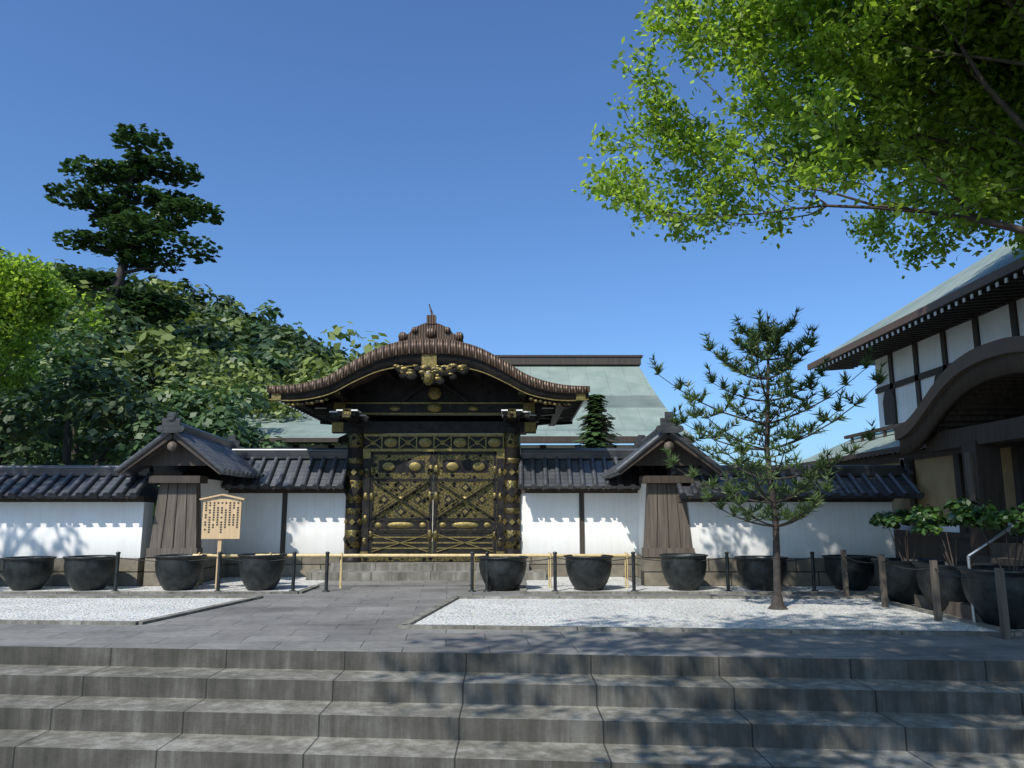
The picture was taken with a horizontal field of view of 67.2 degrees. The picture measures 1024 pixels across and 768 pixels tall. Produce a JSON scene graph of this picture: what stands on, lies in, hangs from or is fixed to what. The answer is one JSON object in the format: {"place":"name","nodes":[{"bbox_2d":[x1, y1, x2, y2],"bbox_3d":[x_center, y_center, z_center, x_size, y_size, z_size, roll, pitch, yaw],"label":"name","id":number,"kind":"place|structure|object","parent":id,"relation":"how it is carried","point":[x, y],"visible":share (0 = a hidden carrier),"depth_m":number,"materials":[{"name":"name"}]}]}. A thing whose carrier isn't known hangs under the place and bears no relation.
{"place":"outdoors","nodes":[
{"label":"outdoors","id":0,"kind":"place"},
{"bbox_2d":[0,246,114,397],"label":"tree","id":1,"kind":"object","parent":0,"point":[10,289],"depth_m":19.54,"materials":[{"name":"green plant"}]},
{"bbox_2d":[3,393,432,553],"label":"hill","id":2,"kind":"structure","parent":0,"point":[85,460],"depth_m":47.64,"materials":[{"name":"green plant"}]},
{"bbox_2d":[0,247,390,487],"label":"forest leaves","id":3,"kind":"object","parent":2,"relation":"on","point":[104,410],"visible":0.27,"depth_m":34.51,"materials":[{"name":"green plant"}]},
{"bbox_2d":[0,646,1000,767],"bbox_3d":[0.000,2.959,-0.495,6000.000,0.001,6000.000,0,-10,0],"label":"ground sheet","id":4,"kind":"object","parent":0,"point":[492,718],"depth_m":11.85,"materials":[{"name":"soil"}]},
{"bbox_2d":[0,646,1023,767],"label":"steps","id":5,"kind":"structure","parent":4,"relation":"on","point":[791,704],"depth_m":6.96,"materials":[{"name":"stone"}]},
{"bbox_2d":[0,0,1021,464],"label":"sky","id":6,"kind":"structure","parent":0,"point":[369,164],"materials":[{"name":"blue"}]},
{"bbox_2d":[0,577,1023,660],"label":"paved path","id":7,"kind":"structure","parent":0,"point":[362,615],"depth_m":8.84,"materials":[{"name":"grey stone"}]},
{"bbox_2d":[31,122,224,464],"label":"tall pine","id":8,"kind":"object","parent":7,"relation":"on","point":[114,237],"depth_m":43.76,"materials":[{"name":"green plant"}]},
{"bbox_2d":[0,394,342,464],"bbox_3d":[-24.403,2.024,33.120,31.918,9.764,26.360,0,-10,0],"label":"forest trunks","id":9,"kind":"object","parent":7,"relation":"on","point":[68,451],"visible":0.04,"depth_m":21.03,"materials":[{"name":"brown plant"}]},
{"bbox_2d":[90,355,694,541],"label":"background building","id":10,"kind":"structure","parent":7,"relation":"on","point":[635,407],"depth_m":33.26,"materials":[{"name":"green copper"},{"name":"dark wood"}]},
{"bbox_2d":[267,304,589,579],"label":"ornate gate","id":11,"kind":"structure","parent":7,"relation":"on","point":[403,409],"depth_m":17.35,"materials":[{"name":"paint"}]},
{"bbox_2d":[0,412,924,585],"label":"walls","id":12,"kind":"structure","parent":7,"relation":"on","point":[639,498],"depth_m":15.23,"materials":[{"name":"paint"}]},
{"bbox_2d":[477,555,527,590],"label":"pot","id":13,"kind":"object","parent":7,"relation":"on","point":[506,573],"visible":0.95,"depth_m":13.90,"materials":[{"name":"ceramic"}]},
{"bbox_2d":[0,577,1023,635],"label":"gravel beds","id":14,"kind":"object","parent":7,"relation":"on","point":[814,614],"visible":0.89,"depth_m":11.16,"materials":[{"name":"white gravel"}]},
{"bbox_2d":[1,556,56,590],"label":"pot","id":15,"kind":"object","parent":14,"relation":"on","point":[24,573],"visible":1,"depth_m":13.95,"materials":[{"name":"ceramic"}]},
{"bbox_2d":[62,555,115,590],"bbox_3d":[-7.800,3.491,14.239,0.949,0.606,0.949,0,-10,0],"label":"pot","id":16,"kind":"object","parent":14,"relation":"on","point":[88,572],"visible":0.98,"depth_m":13.93,"materials":[{"name":"ceramic"}]},
{"bbox_2d":[153,554,206,590],"bbox_3d":[-6.150,3.482,14.241,0.921,0.625,0.921,0,-10,0],"label":"pot","id":17,"kind":"object","parent":14,"relation":"on","point":[177,572],"visible":1,"depth_m":13.93,"materials":[{"name":"ceramic"}]},
{"bbox_2d":[200,494,245,588],"bbox_3d":[-5.460,2.944,14.427,0.846,1.755,0.130,0,-10,0],"label":"sign board","id":18,"kind":"object","parent":14,"relation":"on","point":[221,519],"visible":1,"depth_m":14.47,"materials":[{"name":"brown wood"}]},
{"bbox_2d":[237,553,286,590],"bbox_3d":[-4.630,3.473,14.242,0.893,0.644,0.893,0,-10,0],"label":"pot","id":19,"kind":"object","parent":14,"relation":"on","point":[260,572],"visible":0.99,"depth_m":13.94,"materials":[{"name":"metal"}]},
{"bbox_2d":[112,551,817,591],"bbox_3d":[-0.850,3.443,14.241,12.740,0.710,0.761,0,-10,0],"label":"barrier","id":20,"kind":"object","parent":14,"relation":"on","point":[472,555],"visible":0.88,"depth_m":13.96,"materials":[{"name":"brown wood"}]},
{"bbox_2d":[564,554,613,590],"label":"pot","id":21,"kind":"object","parent":14,"relation":"on","point":[588,573],"visible":0.99,"depth_m":13.92,"materials":[{"name":"ceramic"}]},
{"bbox_2d":[659,553,707,590],"bbox_3d":[3.180,3.475,14.242,0.902,0.637,0.902,0,-10,0],"label":"pot","id":22,"kind":"object","parent":14,"relation":"on","point":[684,572],"visible":1,"depth_m":13.93,"materials":[{"name":"metal"}]},
{"bbox_2d":[734,555,787,590],"bbox_3d":[4.620,3.497,14.238,0.967,0.594,0.967,0,-10,0],"label":"pot","id":23,"kind":"object","parent":14,"relation":"on","point":[755,572],"visible":0.84,"depth_m":13.93,"materials":[{"name":"ceramic"}]},
{"bbox_2d":[647,304,888,609],"bbox_3d":[3.892,1.095,11.892,3.605,4.570,3.575,0,-10,0],"label":"young pine","id":24,"kind":"object","parent":14,"relation":"on","point":[772,330],"depth_m":11.61,"materials":[{"name":"green plant"}]},
{"bbox_2d":[822,554,876,590],"bbox_3d":[6.250,3.488,14.240,0.939,0.613,0.939,0,-10,0],"label":"pot","id":25,"kind":"object","parent":14,"relation":"on","point":[860,576],"visible":0.87,"depth_m":13.93,"materials":[{"name":"ceramic"}]},
{"bbox_2d":[871,558,945,603],"bbox_3d":[6.300,3.120,12.202,1.081,0.665,1.081,0,-10,0],"label":"pot","id":26,"kind":"object","parent":14,"relation":"on","point":[902,586],"visible":0.6,"depth_m":11.90,"materials":[{"name":"ceramic"}]},
{"bbox_2d":[869,495,1023,570],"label":"shrub","id":27,"kind":"object","parent":26,"relation":"on","point":[928,519],"depth_m":10.97,"materials":[{"name":"green plant"}]},
{"bbox_2d":[840,550,1010,639],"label":"stakes","id":28,"kind":"object","parent":14,"relation":"on","point":[1003,611],"visible":0.99,"depth_m":10.11,"materials":[{"name":"grey wood"}]},
{"bbox_2d":[911,561,1000,611],"bbox_3d":[6.350,2.904,10.971,1.125,0.685,1.125,0,-10,0],"label":"pot","id":29,"kind":"object","parent":14,"relation":"on","point":[951,588],"visible":0.4,"depth_m":10.69,"materials":[{"name":"ceramic"}]},
{"bbox_2d":[956,565,1023,628],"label":"pot","id":30,"kind":"object","parent":14,"relation":"on","point":[981,595],"visible":0.81,"depth_m":9.46,"materials":[{"name":"ceramic"}]},
{"bbox_2d":[573,394,620,447],"bbox_3d":[2.588,2.825,23.860,3.103,5.104,2.337,-5,-11,27],"label":"cone tree","id":31,"kind":"object","parent":7,"relation":"on","point":[598,423],"depth_m":24.00,"materials":[{"name":"green plant"}]},
{"bbox_2d":[795,239,1023,622],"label":"building","id":32,"kind":"structure","parent":7,"relation":"on","point":[949,391],"depth_m":14.19,"materials":[{"name":"paint"}]},
{"bbox_2d":[572,0,1023,278],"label":"tree","id":33,"kind":"object","parent":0,"point":[888,74],"depth_m":9.92,"materials":[{"name":"green plant"}]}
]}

